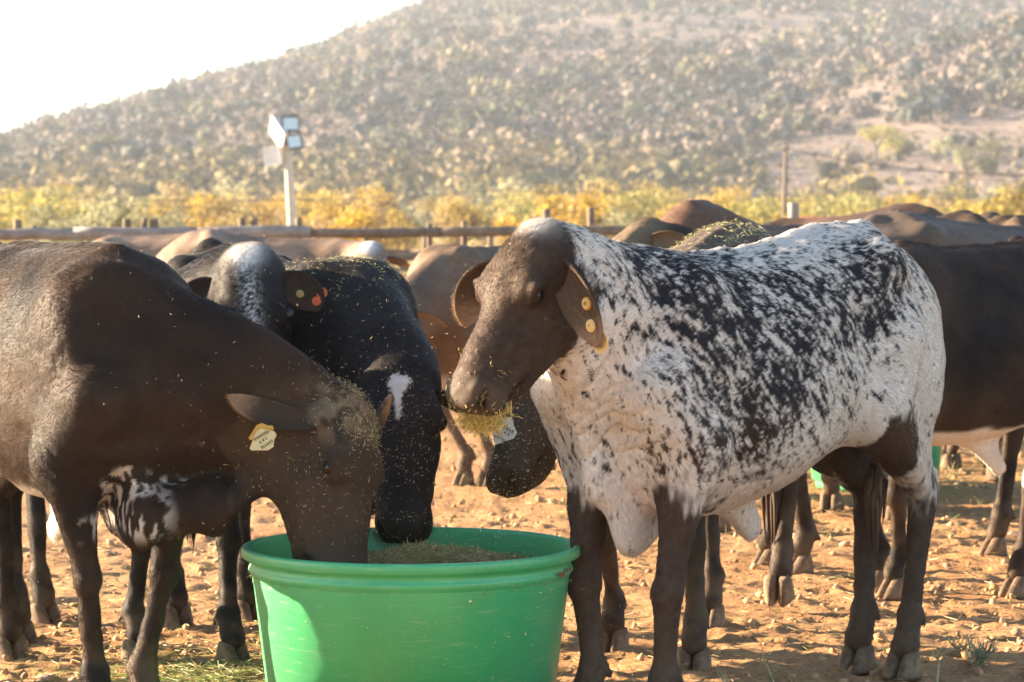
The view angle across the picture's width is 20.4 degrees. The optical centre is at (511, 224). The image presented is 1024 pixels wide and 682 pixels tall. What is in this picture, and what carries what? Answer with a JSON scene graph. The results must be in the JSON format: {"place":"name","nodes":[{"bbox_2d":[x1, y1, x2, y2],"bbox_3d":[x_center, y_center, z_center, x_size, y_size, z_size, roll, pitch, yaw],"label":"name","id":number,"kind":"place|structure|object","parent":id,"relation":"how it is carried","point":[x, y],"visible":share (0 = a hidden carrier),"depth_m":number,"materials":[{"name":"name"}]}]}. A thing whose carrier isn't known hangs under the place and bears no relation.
{"place":"outdoors","nodes":[
{"label":"outdoors","id":0,"kind":"place"},
{"bbox_2d":[0,0,464,131],"label":"sky","id":1,"kind":"structure","parent":0,"point":[56,55],"materials":[{"name":"white"}]},
{"bbox_2d":[183,211,558,644],"bbox_3d":[-0.333,0.669,8.038,1.333,1.413,1.174,0,0,-25],"label":"airborne chaff","id":2,"kind":"object","parent":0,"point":[402,441],"visible":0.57,"depth_m":8.00,"materials":[{"name":"plant"}]},
{"bbox_2d":[0,237,1023,681],"bbox_3d":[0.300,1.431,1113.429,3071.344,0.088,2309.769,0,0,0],"label":"ground","id":3,"kind":"structure","parent":0,"point":[116,557],"depth_m":10.85,"materials":[{"name":"soil"}]},
{"bbox_2d":[0,180,76,218],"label":"thorn tree","id":4,"kind":"object","parent":3,"relation":"on","point":[63,187],"visible":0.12,"depth_m":187.66,"materials":[{"name":"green plant"}]},
{"bbox_2d":[0,187,78,217],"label":"thorn tree","id":5,"kind":"object","parent":3,"relation":"on","point":[53,191],"visible":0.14,"depth_m":163.82,"materials":[{"name":"yellow plant"}]},
{"bbox_2d":[0,188,83,242],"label":"thorn tree","id":6,"kind":"object","parent":3,"relation":"on","point":[24,205],"visible":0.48,"depth_m":102.56,"materials":[{"name":"yellow plant"}]},
{"bbox_2d":[40,208,111,242],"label":"thorn tree","id":7,"kind":"object","parent":3,"relation":"on","point":[85,220],"visible":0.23,"depth_m":86.78,"materials":[{"name":"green plant"}]},
{"bbox_2d":[21,190,136,242],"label":"thorn tree","id":8,"kind":"object","parent":3,"relation":"on","point":[112,202],"visible":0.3,"depth_m":97.63,"materials":[{"name":"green plant"}]},
{"bbox_2d":[55,185,114,206],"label":"thorn tree","id":9,"kind":"object","parent":3,"relation":"on","point":[95,193],"visible":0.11,"depth_m":221.71,"materials":[{"name":"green plant"}]},
{"bbox_2d":[46,201,196,240],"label":"thorn tree","id":10,"kind":"object","parent":3,"relation":"on","point":[84,211],"visible":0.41,"depth_m":97.65,"materials":[{"name":"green plant"}]},
{"bbox_2d":[0,634,265,681],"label":"spilled hay","id":11,"kind":"object","parent":3,"relation":"on","point":[191,676],"visible":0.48,"depth_m":8.97,"materials":[{"name":"plant"}]},
{"bbox_2d":[78,201,191,227],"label":"thorn tree","id":12,"kind":"object","parent":3,"relation":"on","point":[176,222],"visible":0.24,"depth_m":89.48,"materials":[{"name":"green plant"}]},
{"bbox_2d":[132,204,171,226],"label":"thorn tree","id":13,"kind":"object","parent":3,"relation":"on","point":[156,209],"visible":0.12,"depth_m":159.84,"materials":[{"name":"yellow plant"}]},
{"bbox_2d":[130,193,175,213],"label":"thorn tree","id":14,"kind":"object","parent":3,"relation":"on","point":[154,195],"visible":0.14,"depth_m":229.76,"materials":[{"name":"yellow plant"}]},
{"bbox_2d":[92,227,240,256],"bbox_3d":[-3.054,0.726,24.462,1.960,1.399,0.663,0,0,6],"label":"cow","id":15,"kind":"object","parent":3,"relation":"on","point":[153,245],"visible":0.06,"depth_m":24.39},
{"bbox_2d":[11,241,326,665],"bbox_3d":[-1.341,0.741,9.587,0.570,1.369,2.025,0,0,-41],"label":"cow","id":16,"kind":"object","parent":3,"relation":"on","point":[234,284],"visible":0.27,"depth_m":9.17},
{"bbox_2d":[154,179,192,218],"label":"thorn tree","id":17,"kind":"object","parent":3,"relation":"on","point":[175,190],"visible":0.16,"depth_m":220.57,"materials":[{"name":"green plant"}]},
{"bbox_2d":[150,194,200,225],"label":"thorn tree","id":18,"kind":"object","parent":3,"relation":"on","point":[166,203],"visible":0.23,"depth_m":161.09,"materials":[{"name":"yellow plant"}]},
{"bbox_2d":[0,240,393,681],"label":"cow","id":19,"kind":"object","parent":3,"relation":"on","point":[82,470],"visible":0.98,"depth_m":7.90},
{"bbox_2d":[170,191,249,225],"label":"thorn tree","id":20,"kind":"object","parent":3,"relation":"on","point":[194,198],"visible":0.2,"depth_m":135.31,"materials":[{"name":"yellow plant"}]},
{"bbox_2d":[183,192,236,227],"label":"thorn tree","id":21,"kind":"object","parent":3,"relation":"on","point":[201,201],"visible":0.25,"depth_m":112.49,"materials":[{"name":"yellow plant"}]},
{"bbox_2d":[177,176,251,219],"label":"thorn tree","id":22,"kind":"object","parent":3,"relation":"on","point":[237,188],"visible":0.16,"depth_m":193.16,"materials":[{"name":"yellow plant"}]},
{"bbox_2d":[182,205,249,227],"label":"thorn tree","id":23,"kind":"object","parent":3,"relation":"on","point":[200,215],"visible":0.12,"depth_m":107.85,"materials":[{"name":"yellow plant"}]},
{"bbox_2d":[202,197,263,227],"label":"thorn tree","id":24,"kind":"object","parent":3,"relation":"on","point":[228,214],"visible":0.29,"depth_m":100.60,"materials":[{"name":"yellow plant"}]},
{"bbox_2d":[0,237,502,276],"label":"dry grass","id":25,"kind":"structure","parent":3,"relation":"on","point":[439,241],"depth_m":152.78,"materials":[{"name":"beige plant"}]},
{"bbox_2d":[203,211,303,238],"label":"thorn tree","id":26,"kind":"object","parent":3,"relation":"on","point":[227,223],"visible":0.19,"depth_m":90.00,"materials":[{"name":"yellow plant"}]},
{"bbox_2d":[31,225,492,270],"bbox_3d":[-3.520,0.814,44.037,18.658,1.613,0.160,0,0,0],"label":"wooden fence","id":27,"kind":"object","parent":3,"relation":"on","point":[424,242],"depth_m":43.99,"materials":[{"name":"brown wood"}]},
{"bbox_2d":[240,198,285,225],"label":"thorn tree","id":28,"kind":"object","parent":3,"relation":"on","point":[269,216],"visible":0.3,"depth_m":165.56,"materials":[{"name":"yellow plant"}]},
{"bbox_2d":[239,194,298,225],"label":"thorn tree","id":29,"kind":"object","parent":3,"relation":"on","point":[267,206],"visible":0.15,"depth_m":228.49,"materials":[{"name":"yellow plant"}]},
{"bbox_2d":[248,206,310,225],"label":"thorn tree","id":30,"kind":"object","parent":3,"relation":"on","point":[284,214],"visible":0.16,"depth_m":138.82,"materials":[{"name":"yellow plant"}]},
{"bbox_2d":[262,115,302,224],"bbox_3d":[-4.851,-0.344,60.003,0.853,3.930,0.487,0,0,39],"label":"floodlight pole","id":31,"kind":"object","parent":3,"relation":"on","point":[286,141],"visible":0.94,"depth_m":59.92,"materials":[{"name":"metal"}]},
{"bbox_2d":[156,229,409,268],"bbox_3d":[-1.599,0.728,20.166,1.929,1.396,0.894,0,0,26],"label":"cow","id":32,"kind":"object","parent":3,"relation":"on","point":[301,250],"visible":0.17,"depth_m":20.05},
{"bbox_2d":[295,194,322,225],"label":"thorn tree","id":33,"kind":"object","parent":3,"relation":"on","point":[304,210],"visible":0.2,"depth_m":153.95,"materials":[{"name":"yellow plant"}]},
{"bbox_2d":[163,237,462,627],"bbox_3d":[-0.684,0.737,9.471,0.591,1.379,2.202,0,0,-30],"label":"cow","id":34,"kind":"object","parent":3,"relation":"on","point":[369,286],"visible":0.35,"depth_m":8.78},
{"bbox_2d":[0,208,626,260],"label":"wooden fence","id":35,"kind":"object","parent":3,"relation":"on","point":[298,230],"visible":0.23,"depth_m":29.96,"materials":[{"name":"brown wood"}]},
{"bbox_2d":[313,186,356,213],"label":"thorn tree","id":36,"kind":"object","parent":3,"relation":"on","point":[331,195],"visible":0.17,"depth_m":189.67,"materials":[{"name":"yellow plant"}]},
{"bbox_2d":[300,201,387,238],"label":"thorn tree","id":37,"kind":"object","parent":3,"relation":"on","point":[331,214],"visible":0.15,"depth_m":120.31,"materials":[{"name":"yellow plant"}]},
{"bbox_2d":[295,189,394,238],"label":"thorn tree","id":38,"kind":"object","parent":3,"relation":"on","point":[323,205],"visible":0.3,"depth_m":122.98,"materials":[{"name":"yellow plant"}]},
{"bbox_2d":[302,198,392,239],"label":"thorn tree","id":39,"kind":"object","parent":3,"relation":"on","point":[318,223],"visible":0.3,"depth_m":102.42,"materials":[{"name":"yellow plant"}]},
{"bbox_2d":[339,186,367,212],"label":"thorn tree","id":40,"kind":"object","parent":3,"relation":"on","point":[351,191],"visible":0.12,"depth_m":185.06,"materials":[{"name":"yellow plant"}]},
{"bbox_2d":[328,203,392,248],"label":"thorn tree","id":41,"kind":"object","parent":3,"relation":"on","point":[353,220],"visible":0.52,"depth_m":87.73,"materials":[{"name":"yellow plant"}]},
{"bbox_2d":[345,193,397,240],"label":"thorn tree","id":42,"kind":"object","parent":3,"relation":"on","point":[383,202],"visible":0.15,"depth_m":116.41,"materials":[{"name":"yellow plant"}]},
{"bbox_2d":[354,185,409,223],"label":"thorn tree","id":43,"kind":"object","parent":3,"relation":"on","point":[374,191],"visible":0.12,"depth_m":154.83,"materials":[{"name":"yellow plant"}]},
{"bbox_2d":[379,207,421,249],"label":"thorn tree","id":44,"kind":"object","parent":3,"relation":"on","point":[395,218],"visible":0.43,"depth_m":111.41,"materials":[{"name":"yellow plant"}]},
{"bbox_2d":[242,527,579,681],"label":"feed trough","id":45,"kind":"object","parent":3,"relation":"on","point":[423,632],"visible":0.91,"depth_m":7.74,"materials":[{"name":"green plastic"}]},
{"bbox_2d":[251,538,571,598],"bbox_3d":[-0.287,0.962,8.111,0.922,0.129,0.928,0,0,0],"label":"hay","id":46,"kind":"object","parent":45,"relation":"in","point":[426,553],"visible":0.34,"depth_m":8.08,"materials":[{"name":"plant"}]},
{"bbox_2d":[391,198,435,238],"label":"thorn tree","id":47,"kind":"object","parent":3,"relation":"on","point":[402,205],"visible":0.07,"depth_m":232.56,"materials":[{"name":"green plant"}]},
{"bbox_2d":[376,194,492,249],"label":"thorn tree","id":48,"kind":"object","parent":3,"relation":"on","point":[471,219],"visible":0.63,"depth_m":87.94,"materials":[{"name":"yellow plant"}]},
{"bbox_2d":[402,194,466,226],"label":"thorn tree","id":49,"kind":"object","parent":3,"relation":"on","point":[427,204],"visible":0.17,"depth_m":186.59,"materials":[{"name":"yellow plant"}]},
{"bbox_2d":[426,189,495,226],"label":"thorn tree","id":50,"kind":"object","parent":3,"relation":"on","point":[460,198],"visible":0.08,"depth_m":197.72,"materials":[{"name":"yellow plant"}]},
{"bbox_2d":[403,177,533,225],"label":"thorn tree","id":51,"kind":"object","parent":3,"relation":"on","point":[422,216],"visible":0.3,"depth_m":224.09,"materials":[{"name":"yellow plant"}]},
{"bbox_2d":[434,200,511,239],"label":"thorn tree","id":52,"kind":"object","parent":3,"relation":"on","point":[448,222],"visible":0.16,"depth_m":128.16,"materials":[{"name":"yellow plant"}]},
{"bbox_2d":[405,243,555,486],"bbox_3d":[-0.196,0.735,15.715,0.670,1.382,2.400,0,0,32],"label":"cow","id":53,"kind":"object","parent":3,"relation":"on","point":[434,272],"visible":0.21,"depth_m":15.38},
{"bbox_2d":[0,433,1023,681],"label":"soil clods","id":54,"kind":"object","parent":3,"relation":"on","point":[882,637],"visible":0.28,"depth_m":10.62,"materials":[{"name":"brown soil"}]},
{"bbox_2d":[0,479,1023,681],"bbox_3d":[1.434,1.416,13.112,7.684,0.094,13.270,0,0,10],"label":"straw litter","id":55,"kind":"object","parent":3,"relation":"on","point":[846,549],"visible":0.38,"depth_m":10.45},
{"bbox_2d":[457,195,572,226],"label":"thorn tree","id":56,"kind":"object","parent":3,"relation":"on","point":[521,203],"visible":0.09,"depth_m":125.20,"materials":[{"name":"yellow plant"}]},
{"bbox_2d":[497,204,562,223],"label":"thorn tree","id":57,"kind":"object","parent":3,"relation":"on","point":[524,212],"visible":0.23,"depth_m":94.90,"materials":[{"name":"yellow plant"}]},
{"bbox_2d":[484,187,589,220],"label":"thorn tree","id":58,"kind":"object","parent":3,"relation":"on","point":[519,197],"visible":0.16,"depth_m":153.33,"materials":[{"name":"yellow plant"}]},
{"bbox_2d":[494,192,613,242],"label":"thorn tree","id":59,"kind":"object","parent":3,"relation":"on","point":[554,208],"visible":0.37,"depth_m":90.80,"materials":[{"name":"yellow plant"}]},
{"bbox_2d":[528,183,591,212],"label":"thorn tree","id":60,"kind":"object","parent":3,"relation":"on","point":[540,195],"visible":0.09,"depth_m":130.77,"materials":[{"name":"yellow plant"}]},
{"bbox_2d":[560,187,612,237],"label":"thorn tree","id":61,"kind":"object","parent":3,"relation":"on","point":[579,193],"visible":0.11,"depth_m":106.65,"materials":[{"name":"yellow plant"}]},
{"bbox_2d":[571,198,631,238],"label":"thorn tree","id":62,"kind":"object","parent":3,"relation":"on","point":[599,220],"visible":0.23,"depth_m":96.77,"materials":[{"name":"yellow plant"}]},
{"bbox_2d":[597,196,636,225],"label":"thorn tree","id":63,"kind":"object","parent":3,"relation":"on","point":[628,203],"visible":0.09,"depth_m":138.09,"materials":[{"name":"yellow plant"}]},
{"bbox_2d":[599,206,639,225],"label":"thorn tree","id":64,"kind":"object","parent":3,"relation":"on","point":[624,221],"visible":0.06,"depth_m":85.98,"materials":[{"name":"yellow plant"}]},
{"bbox_2d":[586,176,656,212],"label":"thorn tree","id":65,"kind":"object","parent":3,"relation":"on","point":[611,188],"visible":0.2,"depth_m":184.10,"materials":[{"name":"yellow plant"}]},
{"bbox_2d":[597,185,678,222],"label":"thorn tree","id":66,"kind":"object","parent":3,"relation":"on","point":[646,203],"visible":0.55,"depth_m":153.47,"materials":[{"name":"yellow plant"}]},
{"bbox_2d":[259,439,1023,559],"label":"dry turf","id":67,"kind":"structure","parent":3,"relation":"on","point":[961,477],"depth_m":15.06,"materials":[{"name":"plant"}]},
{"bbox_2d":[485,217,799,670],"bbox_3d":[0.504,0.700,9.540,0.682,1.452,2.450,0,0,21],"label":"cow","id":68,"kind":"object","parent":3,"relation":"on","point":[704,611],"visible":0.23,"depth_m":9.44},
{"bbox_2d":[655,186,686,217],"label":"thorn tree","id":69,"kind":"object","parent":3,"relation":"on","point":[672,195],"visible":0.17,"depth_m":189.00,"materials":[{"name":"yellow plant"}]},
{"bbox_2d":[441,217,945,681],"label":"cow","id":70,"kind":"object","parent":3,"relation":"on","point":[680,393],"visible":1,"depth_m":8.03},
{"bbox_2d":[450,400,522,447],"bbox_3d":[-0.078,0.520,7.565,0.112,0.172,0.289,0,0,-39],"label":"hay mouthful","id":71,"kind":"object","parent":70,"relation":"hanging from","point":[474,422],"visible":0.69,"depth_m":7.53,"materials":[{"name":"plant"}]},
{"bbox_2d":[709,191,752,218],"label":"thorn tree","id":72,"kind":"object","parent":3,"relation":"on","point":[720,200],"visible":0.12,"depth_m":130.00,"materials":[{"name":"yellow plant"}]},
{"bbox_2d":[711,185,754,203],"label":"thorn tree","id":73,"kind":"object","parent":3,"relation":"on","point":[725,191],"visible":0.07,"depth_m":226.22,"materials":[{"name":"yellow plant"}]},
{"bbox_2d":[722,198,781,224],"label":"thorn tree","id":74,"kind":"object","parent":3,"relation":"on","point":[747,213],"visible":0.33,"depth_m":102.31,"materials":[{"name":"yellow plant"}]},
{"bbox_2d":[661,199,844,530],"bbox_3d":[1.369,0.654,14.181,0.622,1.544,2.667,0,0,34],"label":"cow","id":75,"kind":"object","parent":3,"relation":"on","point":[695,214],"visible":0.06,"depth_m":13.35},
{"bbox_2d":[756,646,780,681],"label":"weed","id":76,"kind":"object","parent":3,"relation":"on","point":[769,671],"visible":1,"depth_m":8.53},
{"bbox_2d":[782,143,789,217],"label":"wire pole","id":77,"kind":"object","parent":3,"relation":"on","point":[784,190],"visible":0.68,"depth_m":119.93,"materials":[{"name":"brown wood"}]},
{"bbox_2d":[0,150,782,200],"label":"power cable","id":78,"kind":"object","parent":77,"relation":"attached to","point":[431,194],"visible":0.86,"depth_m":119.98,"materials":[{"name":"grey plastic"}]},
{"bbox_2d":[791,149,1023,175],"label":"power cable","id":79,"kind":"object","parent":77,"relation":"attached to","point":[906,168],"visible":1,"depth_m":119.98,"materials":[{"name":"grey plastic"}]},
{"bbox_2d":[788,203,798,217],"bbox_3d":[3.119,0.690,31.500,0.118,1.859,0.120,0,0,0],"label":"timber post","id":80,"kind":"object","parent":3,"relation":"on","point":[793,210],"visible":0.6,"depth_m":31.45,"materials":[{"name":"grey wood"}]},
{"bbox_2d":[739,194,860,221],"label":"thorn tree","id":81,"kind":"object","parent":3,"relation":"on","point":[796,200],"visible":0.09,"depth_m":154.12,"materials":[{"name":"yellow plant"}]},
{"bbox_2d":[757,191,870,206],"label":"thorn tree","id":82,"kind":"object","parent":3,"relation":"on","point":[808,197],"visible":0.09,"depth_m":196.04,"materials":[{"name":"yellow plant"}]},
{"bbox_2d":[766,198,862,220],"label":"thorn tree","id":83,"kind":"object","parent":3,"relation":"on","point":[778,206],"visible":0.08,"depth_m":152.71,"materials":[{"name":"yellow plant"}]},
{"bbox_2d":[612,216,1023,574],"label":"cow","id":84,"kind":"object","parent":3,"relation":"on","point":[651,231],"visible":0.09,"depth_m":11.59},
{"bbox_2d":[799,201,852,216],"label":"thorn tree","id":85,"kind":"object","parent":3,"relation":"on","point":[812,213],"visible":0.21,"depth_m":119.85,"materials":[{"name":"yellow plant"}]},
{"bbox_2d":[809,191,868,216],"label":"thorn tree","id":86,"kind":"object","parent":3,"relation":"on","point":[823,209],"visible":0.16,"depth_m":128.34,"materials":[{"name":"yellow plant"}]},
{"bbox_2d":[762,203,943,225],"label":"cow","id":87,"kind":"object","parent":3,"relation":"on","point":[917,208],"visible":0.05,"depth_m":18.16},
{"bbox_2d":[844,196,903,210],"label":"thorn tree","id":88,"kind":"object","parent":3,"relation":"on","point":[877,204],"visible":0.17,"depth_m":139.62,"materials":[{"name":"yellow plant"}]},
{"bbox_2d":[811,446,941,491],"bbox_3d":[1.959,1.167,15.350,0.810,0.507,0.810,0,0,-34],"label":"feed trough","id":89,"kind":"object","parent":3,"relation":"on","point":[936,458],"visible":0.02,"depth_m":15.22,"materials":[{"name":"green plastic"}]},
{"bbox_2d":[756,238,1023,599],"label":"cow","id":90,"kind":"object","parent":3,"relation":"on","point":[979,288],"visible":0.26,"depth_m":10.72},
{"bbox_2d":[879,193,932,206],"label":"thorn tree","id":91,"kind":"object","parent":3,"relation":"on","point":[912,201],"visible":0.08,"depth_m":153.31,"materials":[{"name":"yellow plant"}]},
{"bbox_2d":[813,209,1023,519],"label":"cow","id":92,"kind":"object","parent":3,"relation":"on","point":[894,225],"visible":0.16,"depth_m":13.71},
{"bbox_2d":[919,194,979,213],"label":"thorn tree","id":93,"kind":"object","parent":3,"relation":"on","point":[935,203],"visible":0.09,"depth_m":130.68,"materials":[{"name":"yellow plant"}]},
{"bbox_2d":[945,197,974,212],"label":"thorn tree","id":94,"kind":"object","parent":3,"relation":"on","point":[958,206],"visible":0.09,"depth_m":112.66,"materials":[{"name":"yellow plant"}]},
{"bbox_2d":[945,630,975,656],"bbox_3d":[1.477,1.376,9.348,0.112,0.093,0.082,0,0,36],"label":"weed","id":95,"kind":"object","parent":3,"relation":"on","point":[955,647],"visible":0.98,"depth_m":9.34,"materials":[{"name":"green plant"}]},
{"bbox_2d":[940,445,998,480],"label":"cow","id":96,"kind":"object","parent":3,"relation":"on","point":[992,477],"visible":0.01,"depth_m":15.83},
{"bbox_2d":[938,210,1002,469],"bbox_3d":[2.574,0.671,17.420,1.081,1.512,2.197,0,0,-27],"label":"cow","id":97,"kind":"object","parent":3,"relation":"on","point":[950,457],"visible":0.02,"depth_m":16.59},
{"bbox_2d":[923,180,1019,207],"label":"thorn tree","id":98,"kind":"object","parent":3,"relation":"on","point":[946,194],"visible":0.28,"depth_m":194.77,"materials":[{"name":"yellow plant"}]},
{"bbox_2d":[967,635,997,666],"bbox_3d":[1.506,1.368,9.102,0.099,0.108,0.122,0,0,0],"label":"weed","id":99,"kind":"object","parent":3,"relation":"on","point":[980,654],"visible":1,"depth_m":9.09,"materials":[{"name":"green plant"}]},
{"bbox_2d":[967,183,1023,214],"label":"thorn tree","id":100,"kind":"object","parent":3,"relation":"on","point":[1010,210],"visible":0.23,"depth_m":90.15,"materials":[{"name":"yellow plant"}]},
{"bbox_2d":[980,211,1023,463],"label":"cow","id":101,"kind":"object","parent":3,"relation":"on","point":[992,217],"visible":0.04,"depth_m":16.97},
{"bbox_2d":[0,0,1023,236],"bbox_3d":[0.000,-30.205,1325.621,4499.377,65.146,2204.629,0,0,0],"label":"hill","id":102,"kind":"structure","parent":0,"point":[1008,121],"depth_m":375.91,"materials":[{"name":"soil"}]},
{"bbox_2d":[0,0,1023,226],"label":"hill scrub","id":103,"kind":"object","parent":102,"relation":"on","point":[453,152],"visible":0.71,"depth_m":403.56,"materials":[{"name":"green plant"}]},
{"bbox_2d":[0,0,1023,225],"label":"scrub body","id":104,"kind":"object","parent":102,"relation":"on","point":[983,111],"visible":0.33,"depth_m":423.61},
{"bbox_2d":[857,124,911,159],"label":"thorn tree","id":105,"kind":"object","parent":102,"relation":"on","point":[876,134],"visible":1,"depth_m":329.77,"materials":[{"name":"yellow plant"}]},
{"bbox_2d":[924,133,1011,185],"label":"thorn tree","id":106,"kind":"object","parent":102,"relation":"on","point":[960,153],"visible":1,"depth_m":289.93,"materials":[{"name":"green plant"}]},
{"bbox_2d":[412,265,619,681],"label":"airborne chaff","id":107,"kind":"object","parent":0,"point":[501,524],"visible":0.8,"depth_m":7.75,"materials":[{"name":"plant"}]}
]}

